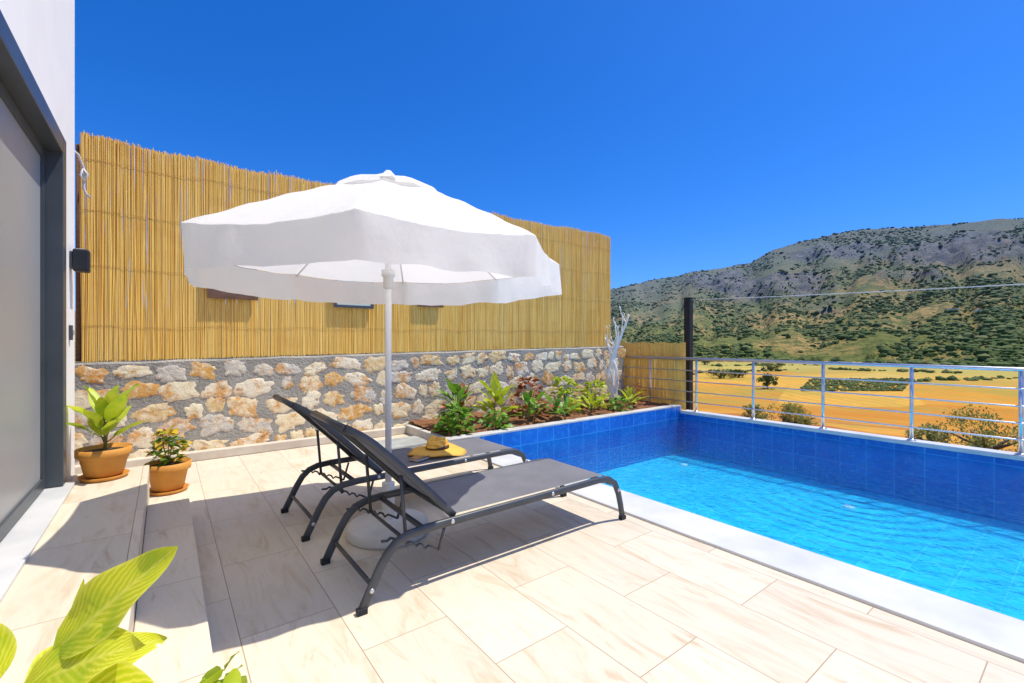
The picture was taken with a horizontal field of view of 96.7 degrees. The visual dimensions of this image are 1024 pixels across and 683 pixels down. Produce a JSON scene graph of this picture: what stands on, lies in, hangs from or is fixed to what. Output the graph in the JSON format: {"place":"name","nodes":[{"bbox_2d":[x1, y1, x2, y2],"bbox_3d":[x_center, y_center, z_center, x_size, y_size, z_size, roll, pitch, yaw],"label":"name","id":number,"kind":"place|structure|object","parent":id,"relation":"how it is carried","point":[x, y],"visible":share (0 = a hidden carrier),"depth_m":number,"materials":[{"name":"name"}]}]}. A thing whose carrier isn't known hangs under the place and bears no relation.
{"place":"outdoors","nodes":[
{"label":"outdoors","id":0,"kind":"place"},
{"bbox_2d":[377,436,426,449],"bbox_3d":[-1.428,1.273,5.637,0.720,0.050,0.480,0,0,-37],"label":"stone slab","id":1,"kind":"object","parent":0,"point":[405,442],"depth_m":5.62,"materials":[{"name":"white stone"}]},
{"bbox_2d":[411,396,669,436],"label":"soil","id":2,"kind":"structure","parent":0,"point":[514,420],"depth_m":7.12,"materials":[{"name":"brown soil"}]},
{"bbox_2d":[431,399,476,435],"bbox_3d":[-0.741,0.987,5.875,0.589,0.501,0.565,0,0,-20],"label":"bed plant","id":3,"kind":"object","parent":2,"relation":"on","point":[453,415],"visible":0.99,"depth_m":5.82,"materials":[{"name":"green plant"}]},
{"bbox_2d":[435,378,480,423],"bbox_3d":[-0.775,0.844,6.318,0.566,0.714,0.662,0,0,31],"label":"bed plant","id":4,"kind":"object","parent":2,"relation":"on","point":[458,389],"visible":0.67,"depth_m":6.34,"materials":[{"name":"green plant"}]},
{"bbox_2d":[477,409,514,428],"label":"bed plant","id":5,"kind":"object","parent":2,"relation":"on","point":[496,423],"visible":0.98,"depth_m":6.19,"materials":[{"name":"green plant"}]},
{"bbox_2d":[473,372,523,420],"bbox_3d":[-0.180,0.827,6.673,0.754,0.746,0.598,0,0,16],"label":"bed plant","id":6,"kind":"object","parent":2,"relation":"on","point":[496,394],"visible":0.88,"depth_m":6.67,"materials":[{"name":"green plant"}]},
{"bbox_2d":[507,383,551,422],"bbox_3d":[0.293,0.887,6.706,0.580,0.627,0.536,0,0,43],"label":"bed plant","id":7,"kind":"object","parent":2,"relation":"on","point":[526,397],"visible":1,"depth_m":6.70,"materials":[{"name":"green plant"}]},
{"bbox_2d":[509,376,550,417],"bbox_3d":[0.283,0.897,7.241,0.719,0.692,0.689,0,0,25],"label":"bed plant","id":8,"kind":"object","parent":2,"relation":"on","point":[520,386],"visible":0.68,"depth_m":7.17,"materials":[{"name":"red plant"}]},
{"bbox_2d":[543,388,582,419],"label":"bed plant","id":9,"kind":"object","parent":2,"relation":"on","point":[561,405],"visible":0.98,"depth_m":6.90,"materials":[{"name":"green plant"}]},
{"bbox_2d":[546,376,582,413],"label":"bed plant","id":10,"kind":"object","parent":2,"relation":"on","point":[558,381],"visible":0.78,"depth_m":7.51,"materials":[{"name":"green plant"}]},
{"bbox_2d":[578,379,610,408],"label":"bed plant","id":11,"kind":"object","parent":2,"relation":"on","point":[595,385],"visible":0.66,"depth_m":8.05,"materials":[{"name":"green plant"}]},
{"bbox_2d":[578,391,611,412],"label":"bed plant","id":12,"kind":"object","parent":2,"relation":"on","point":[591,400],"visible":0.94,"depth_m":7.59,"materials":[{"name":"green plant"}]},
{"bbox_2d":[595,306,628,400],"bbox_3d":[1.906,0.273,8.631,0.442,1.909,0.489,0,0,-37],"label":"driftwood","id":13,"kind":"object","parent":2,"relation":"on","point":[611,372],"visible":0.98,"depth_m":8.62,"materials":[{"name":"grey wood"}]},
{"bbox_2d":[608,396,632,411],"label":"bed plant","id":14,"kind":"object","parent":2,"relation":"on","point":[616,402],"visible":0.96,"depth_m":7.85,"materials":[{"name":"green plant"}]},
{"bbox_2d":[614,386,647,404],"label":"bed plant","id":15,"kind":"object","parent":2,"relation":"on","point":[630,394],"visible":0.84,"depth_m":8.29,"materials":[{"name":"green plant"}]},
{"bbox_2d":[624,382,645,404],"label":"bed plant","id":16,"kind":"object","parent":2,"relation":"on","point":[635,391],"visible":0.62,"depth_m":8.58,"materials":[{"name":"red plant"}]},
{"bbox_2d":[75,357,1017,452],"bbox_3d":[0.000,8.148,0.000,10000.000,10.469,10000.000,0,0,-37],"label":"ground","id":17,"kind":"structure","parent":0,"point":[985,395],"depth_m":107.30,"materials":[{"name":"yellow plant"}]},
{"bbox_2d":[684,297,692,409],"bbox_3d":[3.363,1.083,8.671,0.130,3.835,0.130,0,0,-37],"label":"dark post","id":18,"kind":"object","parent":17,"relation":"on","point":[688,321],"visible":0.58,"depth_m":8.62,"materials":[{"name":"black metal"}]},
{"bbox_2d":[695,284,1023,299],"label":"overhead wire","id":19,"kind":"object","parent":18,"relation":"attached to","point":[870,292],"visible":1,"depth_m":6.36,"materials":[{"name":"grey metal"}]},
{"bbox_2d":[697,356,712,364],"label":"tree","id":20,"kind":"object","parent":17,"relation":"on","point":[705,362],"visible":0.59,"depth_m":259.42,"materials":[{"name":"green plant"}]},
{"bbox_2d":[706,367,734,378],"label":"tree","id":21,"kind":"object","parent":17,"relation":"on","point":[722,374],"visible":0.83,"depth_m":164.03,"materials":[{"name":"green plant"}]},
{"bbox_2d":[728,369,746,377],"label":"tree","id":22,"kind":"object","parent":17,"relation":"on","point":[738,371],"visible":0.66,"depth_m":167.56,"materials":[{"name":"green plant"}]},
{"bbox_2d":[741,404,768,418],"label":"slope shrub","id":23,"kind":"object","parent":17,"relation":"on","point":[749,412],"visible":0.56,"depth_m":23.98,"materials":[{"name":"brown plant"}]},
{"bbox_2d":[756,373,778,388],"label":"tree","id":24,"kind":"object","parent":17,"relation":"on","point":[767,379],"visible":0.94,"depth_m":127.16,"materials":[{"name":"green plant"}]},
{"bbox_2d":[759,363,783,370],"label":"tree","id":25,"kind":"object","parent":17,"relation":"on","point":[770,367],"visible":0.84,"depth_m":204.57,"materials":[{"name":"green plant"}]},
{"bbox_2d":[762,402,819,424],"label":"slope shrub","id":26,"kind":"object","parent":17,"relation":"on","point":[799,419],"visible":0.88,"depth_m":21.95,"materials":[{"name":"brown plant"}]},
{"bbox_2d":[805,356,826,364],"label":"tree","id":27,"kind":"object","parent":17,"relation":"on","point":[813,359],"visible":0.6,"depth_m":255.43,"materials":[{"name":"green plant"}]},
{"bbox_2d":[693,359,1017,381],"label":"hedgerow","id":28,"kind":"object","parent":17,"relation":"on","point":[949,378],"visible":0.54,"depth_m":192.34,"materials":[{"name":"green plant"}]},
{"bbox_2d":[800,377,914,390],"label":"vineyard","id":29,"kind":"object","parent":17,"relation":"on","point":[850,385],"visible":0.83,"depth_m":134.56,"materials":[{"name":"green plant"}]},
{"bbox_2d":[863,353,884,358],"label":"tree","id":30,"kind":"object","parent":17,"relation":"on","point":[868,355],"visible":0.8,"depth_m":300.34,"materials":[{"name":"green plant"}]},
{"bbox_2d":[905,422,951,442],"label":"slope shrub","id":31,"kind":"object","parent":17,"relation":"on","point":[929,436],"visible":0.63,"depth_m":17.30,"materials":[{"name":"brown plant"}]},
{"bbox_2d":[921,404,1017,451],"bbox_3d":[16.520,3.179,15.793,3.052,1.950,3.069,0,0,12],"label":"slope shrub","id":32,"kind":"object","parent":17,"relation":"on","point":[983,441],"visible":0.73,"depth_m":15.99,"materials":[{"name":"green plant"}]},
{"bbox_2d":[75,218,1023,362],"bbox_3d":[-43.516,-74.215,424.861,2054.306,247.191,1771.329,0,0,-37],"label":"hill","id":33,"kind":"structure","parent":0,"point":[956,252],"depth_m":547.82,"materials":[{"name":"green plant"}]},
{"bbox_2d":[610,218,1023,367],"bbox_3d":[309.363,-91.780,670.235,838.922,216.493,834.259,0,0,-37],"label":"scrub","id":34,"kind":"object","parent":33,"relation":"on","point":[1007,347],"visible":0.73,"depth_m":415.98,"materials":[{"name":"green plant"}]},
{"bbox_2d":[75,0,1023,310],"label":"sky","id":35,"kind":"structure","parent":0,"point":[691,135],"materials":[{"name":"blue"}]},
{"bbox_2d":[149,433,1023,682],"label":"terrace","id":36,"kind":"structure","parent":0,"point":[570,588],"depth_m":2.24,"materials":[{"name":"beige tile"}]},
{"bbox_2d":[0,0,75,602],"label":"white house","id":37,"kind":"structure","parent":36,"relation":"on","point":[37,226],"depth_m":2.73,"materials":[{"name":"paint"}]},
{"bbox_2d":[0,79,44,541],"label":"sliding door","id":38,"kind":"structure","parent":37,"relation":"in","point":[22,156],"depth_m":2.57,"materials":[{"name":"glass"}]},
{"bbox_2d":[69,325,73,339],"bbox_3d":[-3.234,-0.065,3.344,0.025,0.110,0.060,0,0,-37],"label":"doorbell","id":39,"kind":"object","parent":37,"relation":"attached to","point":[71,332],"visible":1,"depth_m":3.32,"materials":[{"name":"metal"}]},
{"bbox_2d":[69,248,90,272],"bbox_3d":[-3.226,-0.605,3.401,0.107,0.169,0.120,0,0,-37],"label":"wall lamp","id":40,"kind":"object","parent":37,"relation":"attached to","point":[79,260],"visible":1,"depth_m":3.36,"materials":[{"name":"black metal"}]},
{"bbox_2d":[0,465,148,682],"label":"step","id":41,"kind":"object","parent":36,"relation":"on","point":[92,531],"visible":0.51,"depth_m":2.13,"materials":[{"name":"beige tile"}]},
{"bbox_2d":[0,546,177,682],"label":"potted plant","id":42,"kind":"object","parent":41,"relation":"on","point":[94,642],"visible":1,"depth_m":0.90,"materials":[{"name":"green plant"}]},
{"bbox_2d":[66,384,147,482],"bbox_3d":[-2.992,0.653,3.344,0.488,0.690,0.467,0,0,2],"label":"potted plant","id":43,"kind":"object","parent":41,"relation":"on","point":[105,461],"visible":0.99,"depth_m":3.28,"materials":[{"name":"green plant"}]},
{"bbox_2d":[144,425,192,495],"bbox_3d":[-2.981,1.012,3.953,0.351,0.572,0.355,0,0,-37],"label":"potted plant","id":44,"kind":"object","parent":36,"relation":"on","point":[167,474],"visible":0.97,"depth_m":3.90,"materials":[{"name":"green plant"}]},
{"bbox_2d":[133,498,214,682],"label":"step","id":45,"kind":"object","parent":36,"relation":"on","point":[171,606],"visible":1,"depth_m":1.97,"materials":[{"name":"beige tile"}]},
{"bbox_2d":[199,651,247,682],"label":"potted plant","id":46,"kind":"object","parent":45,"relation":"on","point":[213,675],"visible":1,"depth_m":0.98,"materials":[{"name":"green plant"}]},
{"bbox_2d":[75,346,625,473],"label":"stone wall","id":47,"kind":"structure","parent":36,"relation":"on","point":[211,408],"depth_m":5.59,"materials":[{"name":"beige stone"}]},
{"bbox_2d":[76,130,610,362],"bbox_3d":[-1.145,-0.985,6.882,7.930,2.388,0.094,0,0,-37],"label":"reed fence","id":48,"kind":"object","parent":47,"relation":"on","point":[156,320],"visible":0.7,"depth_m":5.15,"materials":[{"name":"plant"}]},
{"bbox_2d":[75,151,91,198],"bbox_3d":[-4.143,-1.611,4.355,0.056,0.438,0.205,0,0,11],"label":"cable","id":49,"kind":"object","parent":48,"relation":"hanging from","point":[83,171],"visible":0.91,"depth_m":4.39,"materials":[{"name":"white plastic"}]},
{"bbox_2d":[207,265,257,299],"bbox_3d":[-3.194,-0.685,5.215,0.500,0.400,0.022,0,0,-37],"label":"hanging board","id":50,"kind":"object","parent":48,"relation":"attached to","point":[214,293],"visible":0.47,"depth_m":5.17,"materials":[{"name":"brown wood"}]},
{"bbox_2d":[334,280,373,308],"bbox_3d":[-2.096,-0.645,6.052,0.520,0.400,0.022,0,0,-37],"label":"hanging board","id":51,"kind":"object","parent":48,"relation":"attached to","point":[365,306],"visible":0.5,"depth_m":6.05,"materials":[{"name":"metal"}]},
{"bbox_2d":[417,283,442,307],"bbox_3d":[-1.205,-0.710,6.730,0.420,0.400,0.022,0,0,-37],"label":"hanging board","id":52,"kind":"object","parent":48,"relation":"attached to","point":[440,306],"visible":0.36,"depth_m":6.75,"materials":[{"name":"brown wood"}]},
{"bbox_2d":[181,170,561,549],"bbox_3d":[-0.844,0.067,3.105,2.302,2.465,2.304,0,0,-37],"label":"parasol","id":53,"kind":"object","parent":36,"relation":"on","point":[392,232],"visible":0.97,"depth_m":2.38,"materials":[{"name":"white fabric"}]},
{"bbox_2d":[273,394,527,541],"bbox_3d":[-0.807,0.846,3.784,2.028,0.907,0.655,0,0,-38],"label":"sun lounger","id":54,"kind":"object","parent":36,"relation":"on","point":[474,446],"visible":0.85,"depth_m":3.52,"materials":[{"name":"fabric"}]},
{"bbox_2d":[409,455,430,461],"bbox_3d":[-0.740,0.937,3.660,0.100,0.022,0.150,0,0,33],"label":"book","id":55,"kind":"object","parent":54,"relation":"on","point":[418,458],"visible":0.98,"depth_m":3.63,"materials":[{"name":"paper"}]},
{"bbox_2d":[407,436,466,456],"bbox_3d":[-0.637,0.887,3.909,0.500,0.148,0.500,0,0,24],"label":"straw hat","id":56,"kind":"object","parent":54,"relation":"on","point":[435,446],"visible":1,"depth_m":3.83,"materials":[{"name":"yellow wicker"}]},
{"bbox_2d":[405,424,444,439],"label":"bed kerb","id":57,"kind":"structure","parent":36,"relation":"on","point":[412,430],"depth_m":6.10,"materials":[{"name":"white stone"}]},
{"bbox_2d":[311,410,625,616],"bbox_3d":[-0.168,0.846,2.978,2.028,0.907,0.655,0,0,-37],"label":"sun lounger","id":58,"kind":"object","parent":36,"relation":"on","point":[451,497],"visible":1,"depth_m":2.76,"materials":[{"name":"fabric"}]},
{"bbox_2d":[480,407,1023,617],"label":"pool basin","id":59,"kind":"object","parent":36,"relation":"in","point":[542,436],"visible":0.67,"depth_m":6.49,"materials":[{"name":"blue tile"}]},
{"bbox_2d":[445,404,680,440],"bbox_3d":[1.143,1.462,6.999,4.900,0.575,0.150,0,0,-37],"label":"bed edge","id":60,"kind":"object","parent":59,"relation":"attached to","point":[508,430],"visible":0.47,"depth_m":6.54,"materials":[{"name":"white stone"}]},
{"bbox_2d":[471,450,1023,663],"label":"pool coping","id":61,"kind":"object","parent":59,"relation":"on","point":[991,630],"depth_m":2.48,"materials":[{"name":"grey stone"}]},
{"bbox_2d":[516,418,1023,614],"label":"water","id":62,"kind":"structure","parent":59,"relation":"in","point":[841,480],"depth_m":4.65,"materials":[{"name":"blue liquid"}]},
{"bbox_2d":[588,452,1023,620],"bbox_3d":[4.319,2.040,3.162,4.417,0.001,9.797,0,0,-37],"label":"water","id":63,"kind":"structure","parent":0,"point":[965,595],"depth_m":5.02,"materials":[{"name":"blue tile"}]},
{"bbox_2d":[842,504,854,508],"bbox_3d":[4.138,2.027,5.591,0.130,0.019,0.130,0,0,-37],"label":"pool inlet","id":64,"kind":"object","parent":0,"point":[848,506],"visible":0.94,"depth_m":5.57,"materials":[{"name":"white plastic"}]},
{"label":"pool wall","id":65,"kind":"structure","parent":0,"visible":0},
{"bbox_2d":[620,342,685,409],"bbox_3d":[2.749,0.634,9.093,0.025,1.281,1.589,0,0,-37],"label":"reed fence","id":66,"kind":"object","parent":65,"relation":"on","point":[661,350],"visible":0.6,"depth_m":8.93,"materials":[{"name":"wood"}]},
{"bbox_2d":[680,410,1023,460],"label":"pool coping","id":67,"kind":"object","parent":65,"relation":"on","point":[954,447],"visible":1,"depth_m":6.13,"materials":[{"name":"grey stone"}]},
{"bbox_2d":[623,355,1023,455],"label":"railing","id":68,"kind":"object","parent":67,"relation":"on","point":[1020,405],"visible":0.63,"depth_m":6.25,"materials":[{"name":"metal"}]}
]}

